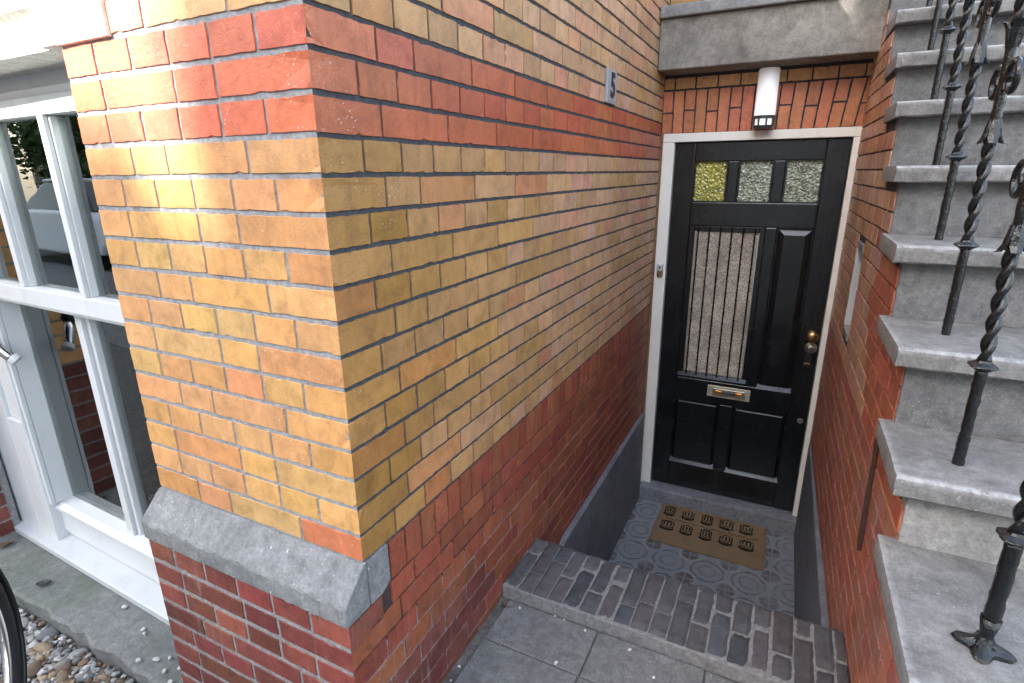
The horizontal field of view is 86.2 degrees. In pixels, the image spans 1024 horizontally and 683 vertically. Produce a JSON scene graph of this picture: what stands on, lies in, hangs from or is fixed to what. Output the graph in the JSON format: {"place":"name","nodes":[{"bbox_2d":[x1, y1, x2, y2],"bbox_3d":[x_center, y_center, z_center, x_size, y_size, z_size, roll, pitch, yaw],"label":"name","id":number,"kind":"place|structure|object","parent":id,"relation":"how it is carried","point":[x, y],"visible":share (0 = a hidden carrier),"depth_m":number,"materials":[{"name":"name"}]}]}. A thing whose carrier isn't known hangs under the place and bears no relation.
{"place":"outdoors","nodes":[
{"label":"outdoors","id":0,"kind":"place"},
{"bbox_2d":[0,604,137,682],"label":"ground","id":1,"kind":"structure","parent":0,"point":[73,641],"depth_m":1.73,"materials":[{"name":"grey gravel"}]},
{"bbox_2d":[0,458,20,538],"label":"brick pier","id":2,"kind":"structure","parent":1,"relation":"on","point":[9,519],"depth_m":2.16,"materials":[{"name":"red brick"}]},
{"bbox_2d":[0,0,111,79],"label":"stone lintel","id":3,"kind":"structure","parent":2,"relation":"attached to","point":[36,36],"depth_m":1.08,"materials":[{"name":"stone"}]},
{"bbox_2d":[0,68,169,625],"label":"sash window","id":4,"kind":"structure","parent":2,"relation":"in","point":[79,464],"depth_m":1.77,"materials":[{"name":"white paint"}]},
{"bbox_2d":[63,678,73,682],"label":"dry leaf","id":5,"kind":"object","parent":1,"relation":"on","point":[70,680],"visible":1,"depth_m":1.58,"materials":[{"name":"beige plant"}]},
{"bbox_2d":[0,532,182,682],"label":"stone ledge","id":6,"kind":"object","parent":1,"relation":"on","point":[80,608],"visible":0.7,"depth_m":1.79,"materials":[{"name":"grey stone"}]},
{"bbox_2d":[0,540,13,545],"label":"dry leaf","id":7,"kind":"object","parent":6,"relation":"on","point":[5,543],"visible":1,"depth_m":2.12,"materials":[{"name":"brown plant"}]},
{"bbox_2d":[35,579,50,585],"bbox_3d":[-1.634,0.841,1.907,0.036,0.008,0.036,9,20,28],"label":"dry leaf","id":8,"kind":"object","parent":6,"relation":"on","point":[42,582],"visible":1,"depth_m":1.91,"materials":[{"name":"grey plant"}]},
{"bbox_2d":[152,657,160,661],"bbox_3d":[-1.042,0.931,1.604,0.021,0.011,0.016,8,19,25],"label":"pebble","id":9,"kind":"object","parent":6,"relation":"on","point":[155,659],"visible":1,"depth_m":1.60,"materials":[{"name":"stone"}]},
{"bbox_2d":[62,0,669,682],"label":"brick wall","id":10,"kind":"structure","parent":1,"relation":"on","point":[382,272],"depth_m":1.18,"materials":[{"name":"brick"}]},
{"bbox_2d":[604,67,616,105],"bbox_3d":[0.377,-0.966,2.076,0.015,0.120,0.120,8,19,25],"label":"house number","id":11,"kind":"object","parent":10,"relation":"attached to","point":[610,84],"visible":1,"depth_m":2.05,"materials":[{"name":"ceramic"}]},
{"bbox_2d":[640,0,872,483],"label":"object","id":12,"kind":"structure","parent":10,"relation":"attached to","point":[826,95],"depth_m":2.70,"materials":[{"name":"brick"}]},
{"bbox_2d":[640,126,862,515],"bbox_3d":[1.255,-0.053,3.075,0.928,2.117,0.080,8,19,25],"label":"door frame","id":13,"kind":"object","parent":12,"relation":"attached to","point":[670,141],"visible":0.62,"depth_m":2.97,"materials":[{"name":"beige paint"}]},
{"bbox_2d":[657,264,662,276],"bbox_3d":[0.844,-0.404,3.122,0.032,0.074,0.019,8,19,25],"label":"doorbell","id":14,"kind":"object","parent":13,"relation":"attached to","point":[659,270],"visible":1,"depth_m":3.12,"materials":[{"name":"metal"}]},
{"bbox_2d":[651,138,852,510],"bbox_3d":[1.254,-0.034,3.059,0.817,2.050,0.098,8,19,25],"label":"front door","id":15,"kind":"structure","parent":13,"relation":"attached to","point":[753,233],"depth_m":3.02,"materials":[{"name":"black paint"}]},
{"bbox_2d":[753,67,780,128],"bbox_3d":[1.228,-1.171,2.640,0.101,0.270,0.101,8,19,25],"label":"wall lamp","id":16,"kind":"object","parent":12,"relation":"attached to","point":[764,116],"visible":1,"depth_m":2.61,"materials":[{"name":"white glass"}]},
{"bbox_2d":[442,596,739,682],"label":"passage ground","id":17,"kind":"structure","parent":0,"point":[475,642],"depth_m":1.57,"materials":[{"name":"grey concrete"}]},
{"bbox_2d":[503,538,848,682],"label":"brick step","id":18,"kind":"object","parent":17,"relation":"on","point":[731,638],"visible":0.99,"depth_m":1.59,"materials":[{"name":"grey brick"}]},
{"bbox_2d":[794,0,904,682],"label":"brick wall","id":19,"kind":"structure","parent":17,"relation":"on","point":[836,583],"depth_m":1.86,"materials":[{"name":"red brick"}]},
{"bbox_2d":[658,0,888,75],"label":"landing slab","id":20,"kind":"structure","parent":19,"relation":"on","point":[704,36],"depth_m":2.46,"materials":[{"name":"concrete"}]},
{"bbox_2d":[843,240,864,340],"bbox_3d":[1.406,-0.197,2.157,0.114,0.378,0.171,8,19,25],"label":"slot window","id":21,"kind":"structure","parent":19,"relation":"attached to","point":[854,285],"depth_m":2.23,"materials":[{"name":"grey glass"}]},
{"bbox_2d":[857,438,878,550],"bbox_3d":[0.940,0.402,1.441,0.017,0.317,0.057,8,19,25],"label":"wall anchor","id":22,"kind":"object","parent":19,"relation":"attached to","point":[864,516],"depth_m":1.44,"materials":[{"name":"metal"}]},
{"bbox_2d":[873,0,1023,682],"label":"stone staircase","id":23,"kind":"structure","parent":19,"relation":"on","point":[936,561],"depth_m":1.25,"materials":[{"name":"grey stone"}]},
{"bbox_2d":[925,0,1023,663],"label":"stair railing","id":24,"kind":"object","parent":23,"relation":"on","point":[980,643],"visible":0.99,"depth_m":1.13,"materials":[{"name":"black metal"}]},
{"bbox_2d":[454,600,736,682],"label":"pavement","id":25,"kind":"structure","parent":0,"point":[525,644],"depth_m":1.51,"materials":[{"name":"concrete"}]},
{"bbox_2d":[502,600,513,607],"bbox_3d":[-0.012,0.818,1.704,0.034,0.010,0.033,15,23,42],"label":"dry leaf","id":26,"kind":"object","parent":25,"relation":"on","point":[504,603],"visible":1,"depth_m":1.71,"materials":[{"name":"brown plant"}]},
{"bbox_2d":[609,498,793,617],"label":"tiled floor","id":27,"kind":"structure","parent":0,"point":[770,586],"depth_m":2.91,"materials":[{"name":"tile"}]},
{"bbox_2d":[649,503,766,570],"bbox_3d":[1.134,1.106,3.153,0.609,0.019,0.401,8,19,25],"label":"doormat","id":28,"kind":"object","parent":27,"relation":"on","point":[728,540],"visible":1,"depth_m":3.12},
{"bbox_2d":[639,479,796,535],"bbox_3d":[1.267,0.996,3.386,0.923,0.099,0.175,8,19,25],"label":"threshold","id":29,"kind":"object","parent":27,"relation":"on","point":[774,519],"visible":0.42,"depth_m":3.31,"materials":[{"name":"grey stone"}]},
{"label":"far pavement","id":30,"kind":"structure","parent":0,"visible":0},
{"bbox_2d":[0,568,26,682],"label":"bicycle","id":31,"kind":"object","parent":30,"relation":"on","point":[13,654],"visible":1,"depth_m":1.42,"materials":[{"name":"rubber"}]}
]}

